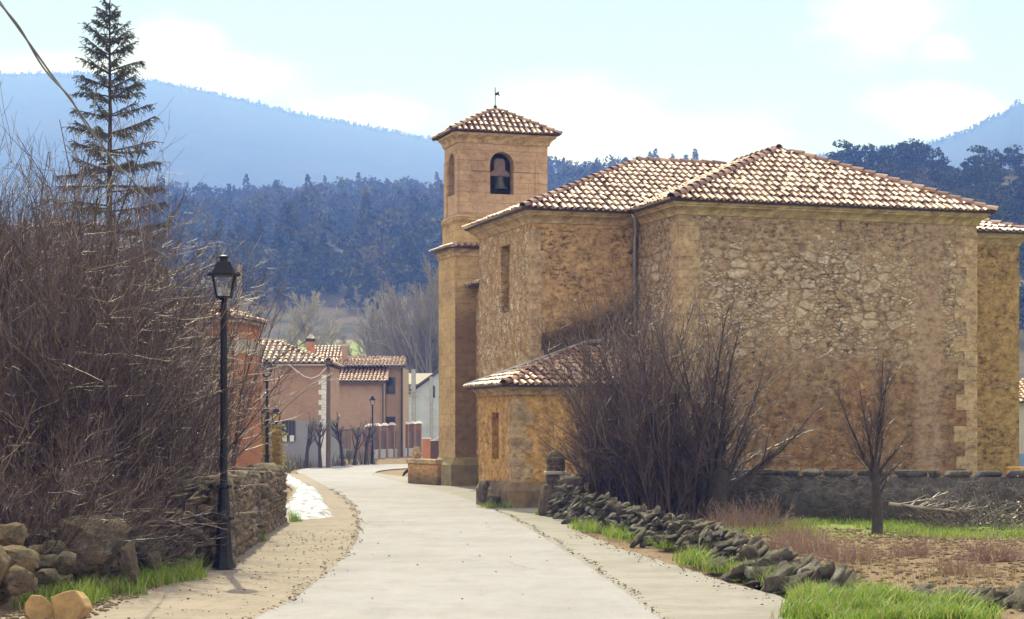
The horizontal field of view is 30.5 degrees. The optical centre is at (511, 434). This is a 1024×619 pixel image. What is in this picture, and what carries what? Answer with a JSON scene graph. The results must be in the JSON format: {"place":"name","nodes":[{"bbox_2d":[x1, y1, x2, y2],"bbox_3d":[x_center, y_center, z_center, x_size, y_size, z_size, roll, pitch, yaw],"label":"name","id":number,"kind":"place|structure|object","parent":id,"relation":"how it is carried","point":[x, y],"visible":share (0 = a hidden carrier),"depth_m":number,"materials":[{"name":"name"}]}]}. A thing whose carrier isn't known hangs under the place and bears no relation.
{"place":"outdoors","nodes":[
{"label":"outdoors","id":0,"kind":"place"},
{"bbox_2d":[0,474,359,618],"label":"pavement","id":1,"kind":"structure","parent":0,"point":[220,605],"depth_m":22.90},
{"bbox_2d":[24,595,54,618],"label":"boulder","id":2,"kind":"object","parent":1,"relation":"on","point":[38,606],"visible":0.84,"depth_m":17.76,"materials":[{"name":"stone"}]},
{"bbox_2d":[0,573,165,618],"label":"ground litter","id":3,"kind":"object","parent":1,"relation":"on","point":[12,614],"visible":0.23,"depth_m":19.09,"materials":[{"name":"brown plant"}]},
{"bbox_2d":[9,510,303,609],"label":"grass","id":4,"kind":"structure","parent":1,"relation":"on","point":[161,576],"depth_m":20.65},
{"bbox_2d":[120,539,139,584],"bbox_3d":[-4.229,1.424,20.798,0.210,0.548,0.227,0,0,0],"label":"boulder","id":5,"kind":"object","parent":4,"relation":"on","point":[129,563],"visible":0.95,"depth_m":20.73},
{"bbox_2d":[207,255,240,568],"bbox_3d":[-3.723,-0.300,24.300,0.438,4.040,0.329,0,0,-7],"label":"street lamp","id":6,"kind":"object","parent":1,"relation":"on","point":[223,267],"visible":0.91,"depth_m":24.25,"materials":[{"name":"black metal"}]},
{"bbox_2d":[285,475,333,518],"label":"snow patch","id":7,"kind":"object","parent":1,"relation":"on","point":[309,501],"visible":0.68,"depth_m":46.75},
{"bbox_2d":[3,219,438,339],"bbox_3d":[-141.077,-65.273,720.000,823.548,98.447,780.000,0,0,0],"label":"forested hill","id":8,"kind":"structure","parent":0,"point":[332,301],"depth_m":367.83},
{"bbox_2d":[278,256,319,304],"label":"pine tree","id":9,"kind":"object","parent":8,"relation":"on","point":[305,263],"visible":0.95,"depth_m":369.69,"materials":[{"name":"blue plant"}]},
{"bbox_2d":[358,262,375,307],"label":"pine tree","id":10,"kind":"object","parent":8,"relation":"on","point":[368,279],"visible":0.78,"depth_m":357.76,"materials":[{"name":"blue plant"}]},
{"bbox_2d":[121,148,698,300],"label":"wood","id":11,"kind":"object","parent":8,"relation":"on","point":[386,219],"visible":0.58,"depth_m":463.84,"materials":[{"name":"plant"}]},
{"bbox_2d":[0,74,556,222],"bbox_3d":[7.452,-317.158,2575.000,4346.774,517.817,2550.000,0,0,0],"label":"mountain","id":12,"kind":"structure","parent":0,"point":[222,143],"depth_m":2296.39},
{"bbox_2d":[0,69,439,143],"bbox_3d":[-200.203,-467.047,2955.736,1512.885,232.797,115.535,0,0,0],"label":"ridge wood","id":13,"kind":"object","parent":12,"relation":"on","point":[247,101],"visible":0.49,"depth_m":2947.03,"materials":[{"name":"plant"}]},
{"bbox_2d":[255,464,659,618],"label":"road","id":14,"kind":"structure","parent":0,"point":[440,580],"depth_m":24.25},
{"bbox_2d":[326,358,330,467],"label":"utility pole","id":15,"kind":"object","parent":14,"relation":"on","point":[328,442],"visible":1,"depth_m":100.41,"materials":[{"name":"grey wood"}]},
{"bbox_2d":[84,489,787,618],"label":"leaf litter","id":16,"kind":"object","parent":14,"relation":"on","point":[511,515],"visible":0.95,"depth_m":24.74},
{"bbox_2d":[0,340,1023,618],"bbox_3d":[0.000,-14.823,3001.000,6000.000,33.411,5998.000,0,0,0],"label":"ground","id":17,"kind":"structure","parent":0,"point":[664,554],"depth_m":28.23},
{"bbox_2d":[51,590,92,618],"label":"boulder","id":18,"kind":"object","parent":17,"relation":"on","point":[72,604],"visible":1,"depth_m":17.61,"materials":[{"name":"stone"}]},
{"bbox_2d":[0,142,178,312],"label":"bare shrub","id":19,"kind":"object","parent":17,"relation":"on","point":[97,201],"visible":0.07,"depth_m":30.99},
{"bbox_2d":[0,511,186,605],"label":"collapsed wall","id":20,"kind":"structure","parent":17,"relation":"on","point":[39,549],"depth_m":20.50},
{"bbox_2d":[0,522,28,545],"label":"boulder","id":21,"kind":"object","parent":20,"relation":"on","point":[15,533],"visible":0.82,"depth_m":19.46,"materials":[{"name":"beige stone"}]},
{"bbox_2d":[0,565,37,595],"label":"boulder","id":22,"kind":"object","parent":20,"relation":"on","point":[17,580],"visible":0.97,"depth_m":18.48,"materials":[{"name":"beige stone"}]},
{"bbox_2d":[3,545,38,572],"bbox_3d":[-5.038,1.254,19.005,0.506,0.278,0.433,0,0,-15],"label":"boulder","id":23,"kind":"object","parent":20,"relation":"on","point":[24,557],"visible":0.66,"depth_m":18.86,"materials":[{"name":"beige stone"}]},
{"bbox_2d":[57,550,76,574],"bbox_3d":[-4.737,1.364,20.012,0.196,0.264,0.265,0,0,0],"label":"boulder","id":24,"kind":"object","parent":20,"relation":"on","point":[66,565],"visible":1,"depth_m":19.93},
{"bbox_2d":[57,515,131,584],"bbox_3d":[-4.674,1.292,21.039,0.813,0.798,0.668,0,0,0],"label":"boulder","id":25,"kind":"object","parent":20,"relation":"on","point":[90,563],"visible":0.7,"depth_m":20.80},
{"bbox_2d":[124,532,167,565],"bbox_3d":[-4.536,1.421,23.184,0.494,0.450,0.484,0,0,15],"label":"boulder","id":26,"kind":"object","parent":20,"relation":"on","point":[146,547],"visible":0.28,"depth_m":23.05,"materials":[{"name":"grey stone"}]},
{"bbox_2d":[0,122,191,418],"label":"bare shrub","id":27,"kind":"object","parent":17,"relation":"on","point":[36,230],"visible":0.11,"depth_m":25.17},
{"bbox_2d":[1,120,210,309],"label":"bare shrub","id":28,"kind":"object","parent":17,"relation":"on","point":[178,207],"visible":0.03,"depth_m":28.94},
{"bbox_2d":[1,360,211,517],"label":"bare shrub","id":29,"kind":"object","parent":17,"relation":"on","point":[68,424],"visible":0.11,"depth_m":23.14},
{"bbox_2d":[0,101,221,352],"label":"bare shrub","id":30,"kind":"object","parent":17,"relation":"on","point":[126,196],"visible":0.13,"depth_m":27.69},
{"bbox_2d":[0,393,223,556],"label":"bare shrub","id":31,"kind":"object","parent":17,"relation":"on","point":[76,493],"visible":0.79,"depth_m":20.83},
{"bbox_2d":[42,0,182,300],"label":"spruce tree","id":32,"kind":"object","parent":17,"relation":"on","point":[105,39],"visible":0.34,"depth_m":43.88,"materials":[{"name":"green plant"}]},
{"bbox_2d":[0,170,231,405],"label":"bare shrub","id":33,"kind":"object","parent":17,"relation":"on","point":[143,260],"visible":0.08,"depth_m":27.94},
{"bbox_2d":[1,421,233,576],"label":"bare shrub","id":34,"kind":"object","parent":17,"relation":"on","point":[143,517],"visible":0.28,"depth_m":23.05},
{"bbox_2d":[0,375,249,552],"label":"bare shrub","id":35,"kind":"object","parent":17,"relation":"on","point":[54,483],"visible":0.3,"depth_m":22.47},
{"bbox_2d":[0,178,251,385],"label":"bare shrub","id":36,"kind":"object","parent":17,"relation":"on","point":[105,273],"depth_m":29.82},
{"bbox_2d":[1,350,255,514],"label":"bare shrub","id":37,"kind":"object","parent":17,"relation":"on","point":[153,447],"depth_m":24.62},
{"bbox_2d":[0,144,270,374],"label":"bare shrub","id":38,"kind":"object","parent":17,"relation":"on","point":[134,243],"visible":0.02,"depth_m":33.84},
{"bbox_2d":[0,64,284,417],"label":"bare shrub","id":39,"kind":"object","parent":17,"relation":"on","point":[114,207],"visible":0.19,"depth_m":27.01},
{"bbox_2d":[0,146,286,514],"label":"bare shrub","id":40,"kind":"object","parent":17,"relation":"on","point":[44,380],"visible":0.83,"depth_m":23.67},
{"bbox_2d":[0,172,288,467],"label":"bare shrub","id":41,"kind":"object","parent":17,"relation":"on","point":[201,307],"visible":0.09,"depth_m":26.59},
{"bbox_2d":[0,137,299,442],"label":"bare shrub","id":42,"kind":"object","parent":17,"relation":"on","point":[22,216],"visible":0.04,"depth_m":28.44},
{"bbox_2d":[43,397,267,526],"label":"bare shrub","id":43,"kind":"object","parent":17,"relation":"on","point":[243,485],"visible":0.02,"depth_m":26.27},
{"bbox_2d":[0,203,317,460],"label":"bare shrub","id":44,"kind":"object","parent":17,"relation":"on","point":[234,332],"visible":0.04,"depth_m":31.21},
{"bbox_2d":[54,429,264,557],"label":"bare shrub","id":45,"kind":"object","parent":17,"relation":"on","point":[236,513],"visible":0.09,"depth_m":24.52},
{"bbox_2d":[0,230,349,532],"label":"bare shrub","id":46,"kind":"object","parent":17,"relation":"on","point":[199,422],"visible":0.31,"depth_m":24.62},
{"bbox_2d":[87,234,277,445],"bbox_3d":[-6.418,-1.205,33.932,3.870,4.676,4.143,0,0,-21],"label":"bare shrub","id":47,"kind":"object","parent":17,"relation":"on","point":[229,311],"visible":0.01,"depth_m":33.83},
{"bbox_2d":[158,470,261,567],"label":"stone wall","id":48,"kind":"structure","parent":17,"relation":"on","point":[251,538],"depth_m":24.77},
{"bbox_2d":[159,302,267,466],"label":"brick building","id":49,"kind":"structure","parent":17,"relation":"on","point":[248,457],"depth_m":59.00,"materials":[{"name":"brick"}]},
{"bbox_2d":[135,265,292,469],"bbox_3d":[-5.508,-0.783,32.931,3.899,4.401,3.642,0,0,-40],"label":"bare shrub","id":50,"kind":"object","parent":17,"relation":"on","point":[238,439],"visible":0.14,"depth_m":33.16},
{"bbox_2d":[146,251,313,453],"bbox_3d":[-7.225,-1.344,36.240,6.778,5.020,5.843,0,0,-13],"label":"bare shrub","id":51,"kind":"object","parent":17,"relation":"on","point":[241,365],"visible":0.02,"depth_m":36.53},
{"bbox_2d":[158,283,312,465],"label":"bare shrub","id":52,"kind":"object","parent":17,"relation":"on","point":[270,310],"visible":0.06,"depth_m":36.18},
{"bbox_2d":[237,264,242,311],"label":"concrete post","id":53,"kind":"object","parent":17,"relation":"on","point":[239,266],"visible":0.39,"depth_m":63.00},
{"bbox_2d":[0,1,214,261],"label":"overhead cable","id":54,"kind":"object","parent":53,"relation":"attached to","point":[35,53],"visible":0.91,"depth_m":15.38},
{"bbox_2d":[228,463,287,534],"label":"stone wall","id":55,"kind":"structure","parent":17,"relation":"on","point":[273,498],"depth_m":33.99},
{"bbox_2d":[261,424,269,461],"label":"gate pillar","id":56,"kind":"structure","parent":17,"relation":"on","point":[263,440],"depth_m":66.00,"materials":[{"name":"brick"}]},
{"bbox_2d":[261,424,290,475],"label":"creeper","id":57,"kind":"object","parent":56,"relation":"attached to","point":[276,451],"visible":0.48,"depth_m":65.72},
{"bbox_2d":[261,334,343,465],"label":"brick house","id":58,"kind":"structure","parent":17,"relation":"on","point":[295,440],"depth_m":104.00,"materials":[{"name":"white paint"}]},
{"bbox_2d":[283,289,339,346],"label":"pale tree","id":59,"kind":"object","parent":17,"relation":"on","point":[298,325],"visible":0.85,"depth_m":224.54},
{"bbox_2d":[304,412,318,468],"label":"pruned tree","id":60,"kind":"object","parent":17,"relation":"on","point":[310,434],"visible":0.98,"depth_m":98.86,"materials":[{"name":"brown plant"}]},
{"bbox_2d":[311,413,332,467],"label":"pruned tree","id":61,"kind":"object","parent":17,"relation":"on","point":[320,435],"visible":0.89,"depth_m":99.67,"materials":[{"name":"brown plant"}]},
{"bbox_2d":[270,444,378,472],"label":"verge scrub","id":62,"kind":"object","parent":17,"relation":"on","point":[291,466],"visible":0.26,"depth_m":102.93,"materials":[{"name":"brown plant"}]},
{"bbox_2d":[315,344,408,456],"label":"tan house","id":63,"kind":"structure","parent":17,"relation":"on","point":[383,381],"depth_m":121.61,"materials":[{"name":"paint"}]},
{"bbox_2d":[350,298,386,356],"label":"pale tree","id":64,"kind":"object","parent":17,"relation":"on","point":[373,307],"visible":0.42,"depth_m":235.82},
{"bbox_2d":[354,283,407,356],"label":"poplar tree","id":65,"kind":"object","parent":17,"relation":"on","point":[372,325],"visible":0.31,"depth_m":209.59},
{"bbox_2d":[365,421,421,457],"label":"pillar fence","id":66,"kind":"object","parent":17,"relation":"on","point":[385,441],"visible":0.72,"depth_m":120.49,"materials":[{"name":"brick"}]},
{"bbox_2d":[375,278,421,388],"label":"poplar tree","id":67,"kind":"object","parent":17,"relation":"on","point":[392,299],"visible":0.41,"depth_m":188.91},
{"bbox_2d":[370,303,432,368],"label":"poplar tree","id":68,"kind":"object","parent":17,"relation":"on","point":[396,350],"visible":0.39,"depth_m":179.59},
{"bbox_2d":[372,283,438,387],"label":"poplar tree","id":69,"kind":"object","parent":17,"relation":"on","point":[406,355],"visible":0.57,"depth_m":177.63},
{"bbox_2d":[386,265,438,389],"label":"poplar tree","id":70,"kind":"object","parent":17,"relation":"on","point":[427,363],"visible":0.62,"depth_m":175.63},
{"bbox_2d":[403,252,438,371],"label":"poplar tree","id":71,"kind":"object","parent":17,"relation":"on","point":[428,270],"visible":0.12,"depth_m":180.14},
{"bbox_2d":[409,369,438,440],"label":"white house","id":72,"kind":"structure","parent":17,"relation":"on","point":[423,399],"depth_m":138.00,"materials":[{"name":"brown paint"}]},
{"bbox_2d":[544,450,566,489],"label":"gate post","id":73,"kind":"object","parent":17,"relation":"on","point":[552,472],"visible":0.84,"depth_m":40.80,"materials":[{"name":"stone"}]},
{"bbox_2d":[505,328,670,508],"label":"bare shrub","id":74,"kind":"object","parent":17,"relation":"on","point":[597,474],"visible":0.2,"depth_m":39.64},
{"bbox_2d":[548,340,680,500],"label":"bare shrub","id":75,"kind":"object","parent":17,"relation":"on","point":[588,487],"visible":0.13,"depth_m":40.18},
{"bbox_2d":[542,294,691,500],"bbox_3d":[2.291,-0.592,40.474,3.483,4.992,4.701,0,0,8],"label":"bare shrub","id":76,"kind":"object","parent":17,"relation":"on","point":[575,453],"visible":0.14,"depth_m":39.89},
{"bbox_2d":[523,234,723,521],"bbox_3d":[2.430,-1.252,38.979,4.027,6.323,7.297,0,0,20],"label":"bare shrub","id":77,"kind":"object","parent":17,"relation":"on","point":[618,491],"visible":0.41,"depth_m":38.54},
{"bbox_2d":[534,260,756,510],"bbox_3d":[2.715,-0.884,38.023,3.863,5.536,5.214,0,0,45],"label":"bare shrub","id":78,"kind":"object","parent":17,"relation":"on","point":[638,498],"visible":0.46,"depth_m":38.00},
{"bbox_2d":[546,480,749,572],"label":"dry stone wall","id":79,"kind":"structure","parent":17,"relation":"on","point":[571,506],"depth_m":30.58,"materials":[{"name":"grey stone"}]},
{"bbox_2d":[514,253,841,520],"bbox_3d":[3.328,-0.891,37.420,6.421,5.564,3.543,0,0,7],"label":"bare shrub","id":80,"kind":"object","parent":17,"relation":"on","point":[657,492],"visible":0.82,"depth_m":37.16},
{"bbox_2d":[616,300,806,519],"bbox_3d":[3.799,-0.419,38.055,2.899,4.552,5.254,0,0,-17],"label":"bare shrub","id":81,"kind":"object","parent":17,"relation":"on","point":[691,499],"visible":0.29,"depth_m":37.55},
{"bbox_2d":[619,280,828,521],"bbox_3d":[4.225,-0.561,37.316,3.068,4.942,3.058,0,0,-31],"label":"bare tree","id":82,"kind":"object","parent":17,"relation":"on","point":[721,489],"visible":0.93,"depth_m":36.88,"materials":[{"name":"brown plant"}]},
{"bbox_2d":[429,87,1023,507],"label":"church","id":83,"kind":"structure","parent":17,"relation":"on","point":[815,255],"depth_m":48.18,"materials":[{"name":"stone"}]},
{"bbox_2d":[490,158,510,192],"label":"bell","id":84,"kind":"object","parent":83,"relation":"hanging from","point":[499,172],"visible":1,"depth_m":64.88,"materials":[{"name":"grey metal"}]},
{"bbox_2d":[695,500,770,529],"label":"dry shrub","id":85,"kind":"object","parent":17,"relation":"on","point":[751,520],"visible":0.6,"depth_m":34.39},
{"bbox_2d":[477,499,1007,618],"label":"grass","id":86,"kind":"structure","parent":17,"relation":"on","point":[860,601],"depth_m":18.39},
{"bbox_2d":[705,490,803,528],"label":"dry shrub","id":87,"kind":"object","parent":17,"relation":"on","point":[765,513],"visible":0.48,"depth_m":35.27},
{"bbox_2d":[708,535,855,595],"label":"dry stone wall","id":88,"kind":"structure","parent":17,"relation":"on","point":[759,552],"depth_m":21.57,"materials":[{"name":"grey stone"}]},
{"bbox_2d":[760,524,824,551],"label":"dry weed","id":89,"kind":"object","parent":17,"relation":"on","point":[792,540],"visible":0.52,"depth_m":28.05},
{"bbox_2d":[784,531,845,555],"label":"dry weed","id":90,"kind":"object","parent":17,"relation":"on","point":[820,549],"visible":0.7,"depth_m":26.93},
{"bbox_2d":[613,468,1023,524],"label":"churchyard wall","id":91,"kind":"structure","parent":17,"relation":"on","point":[829,494],"depth_m":37.49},
{"bbox_2d":[815,536,883,563],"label":"dry weed","id":92,"kind":"object","parent":17,"relation":"on","point":[868,553],"visible":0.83,"depth_m":24.95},
{"bbox_2d":[705,510,1023,590],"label":"dry weeds","id":93,"kind":"object","parent":17,"relation":"on","point":[887,559],"visible":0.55,"depth_m":24.20,"materials":[{"name":"brown plant"}]},
{"bbox_2d":[831,344,909,533],"bbox_3d":[6.339,0.054,33.470,1.483,3.456,1.006,0,0,0],"label":"bare tree","id":94,"kind":"object","parent":17,"relation":"on","point":[871,466],"visible":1,"depth_m":33.47,"materials":[{"name":"brown plant"}]},
{"bbox_2d":[724,522,1023,590],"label":"dry stubble","id":95,"kind":"object","parent":17,"relation":"on","point":[949,538],"visible":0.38,"depth_m":26.37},
{"bbox_2d":[743,527,1023,613],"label":"field clods","id":96,"kind":"object","parent":17,"relation":"on","point":[939,553],"visible":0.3,"depth_m":25.88,"materials":[{"name":"brown soil"}]},
{"bbox_2d":[875,533,939,557],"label":"dry weed","id":97,"kind":"object","parent":17,"relation":"on","point":[913,551],"visible":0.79,"depth_m":25.93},
{"bbox_2d":[888,486,985,529],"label":"fallen branch","id":98,"kind":"object","parent":17,"relation":"on","point":[911,508],"visible":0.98,"depth_m":34.23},
{"bbox_2d":[895,471,1023,531],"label":"bramble","id":99,"kind":"object","parent":17,"relation":"on","point":[1002,511],"visible":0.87,"depth_m":34.81,"materials":[{"name":"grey plant"}]},
{"bbox_2d":[928,548,1004,575],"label":"dry weed","id":100,"kind":"object","parent":17,"relation":"on","point":[956,567],"visible":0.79,"depth_m":22.93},
{"bbox_2d":[910,582,1023,611],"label":"stone pile","id":101,"kind":"object","parent":17,"relation":"on","point":[1014,598],"visible":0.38,"depth_m":18.95,"materials":[{"name":"grey stone"}]},
{"bbox_2d":[955,531,1023,562],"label":"dry weed","id":102,"kind":"object","parent":17,"relation":"on","point":[1017,557],"visible":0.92,"depth_m":24.85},
{"bbox_2d":[1019,378,1023,465],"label":"white house","id":103,"kind":"structure","parent":17,"relation":"on","point":[1021,421],"depth_m":84.00,"materials":[{"name":"paint"}]},
{"bbox_2d":[0,0,1023,166],"label":"sky","id":104,"kind":"structure","parent":0,"point":[724,80],"materials":[{"name":"white"}]},
{"bbox_2d":[372,473,793,618],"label":"pavement","id":105,"kind":"structure","parent":0,"point":[667,594],"depth_m":22.43,"materials":[{"name":"concrete"}]},
{"bbox_2d":[406,459,443,484],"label":"stone wall","id":106,"kind":"structure","parent":105,"relation":"on","point":[424,471],"depth_m":65.99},
{"bbox_2d":[538,484,556,515],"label":"boulder","id":107,"kind":"object","parent":105,"relation":"on","point":[546,493],"visible":0.68,"depth_m":40.37,"materials":[{"name":"stone"}]},
{"bbox_2d":[669,516,1023,538],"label":"field grass","id":108,"kind":"structure","parent":0,"point":[918,529],"depth_m":34.24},
{"bbox_2d":[845,104,1023,169],"bbox_3d":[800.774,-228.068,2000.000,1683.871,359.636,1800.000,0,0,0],"label":"peak","id":109,"kind":"structure","parent":0,"point":[1000,134],"depth_m":2047.74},
{"bbox_2d":[817,99,1023,157],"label":"peak wood","id":110,"kind":"object","parent":109,"relation":"on","point":[961,132],"visible":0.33,"depth_m":2262.74,"materials":[{"name":"plant"}]},
{"bbox_2d":[891,170,1023,378],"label":"wooded hillside","id":111,"kind":"structure","parent":0,"point":[1021,332],"depth_m":230.89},
{"bbox_2d":[848,143,877,164],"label":"oak tree","id":112,"kind":"object","parent":111,"relation":"on","point":[870,153],"visible":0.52,"depth_m":373.77,"materials":[{"name":"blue plant"}]},
{"bbox_2d":[875,144,910,173],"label":"oak tree","id":113,"kind":"object","parent":111,"relation":"on","point":[888,149],"visible":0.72,"depth_m":370.83,"materials":[{"name":"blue plant"}]},
{"bbox_2d":[877,138,922,165],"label":"oak tree","id":114,"kind":"object","parent":111,"relation":"on","point":[906,153],"visible":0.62,"depth_m":375.46,"materials":[{"name":"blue plant"}]},
{"bbox_2d":[912,142,947,171],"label":"oak tree","id":115,"kind":"object","parent":111,"relation":"on","point":[923,158],"visible":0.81,"depth_m":373.55,"materials":[{"name":"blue plant"}]},
{"bbox_2d":[839,155,1023,329],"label":"hillside wood","id":116,"kind":"object","parent":111,"relation":"on","point":[1011,203],"visible":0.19,"depth_m":313.69,"materials":[{"name":"plant"}]},
{"bbox_2d":[966,145,1006,168],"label":"oak tree","id":117,"kind":"object","parent":111,"relation":"on","point":[981,149],"visible":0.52,"depth_m":371.48,"materials":[{"name":"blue plant"}]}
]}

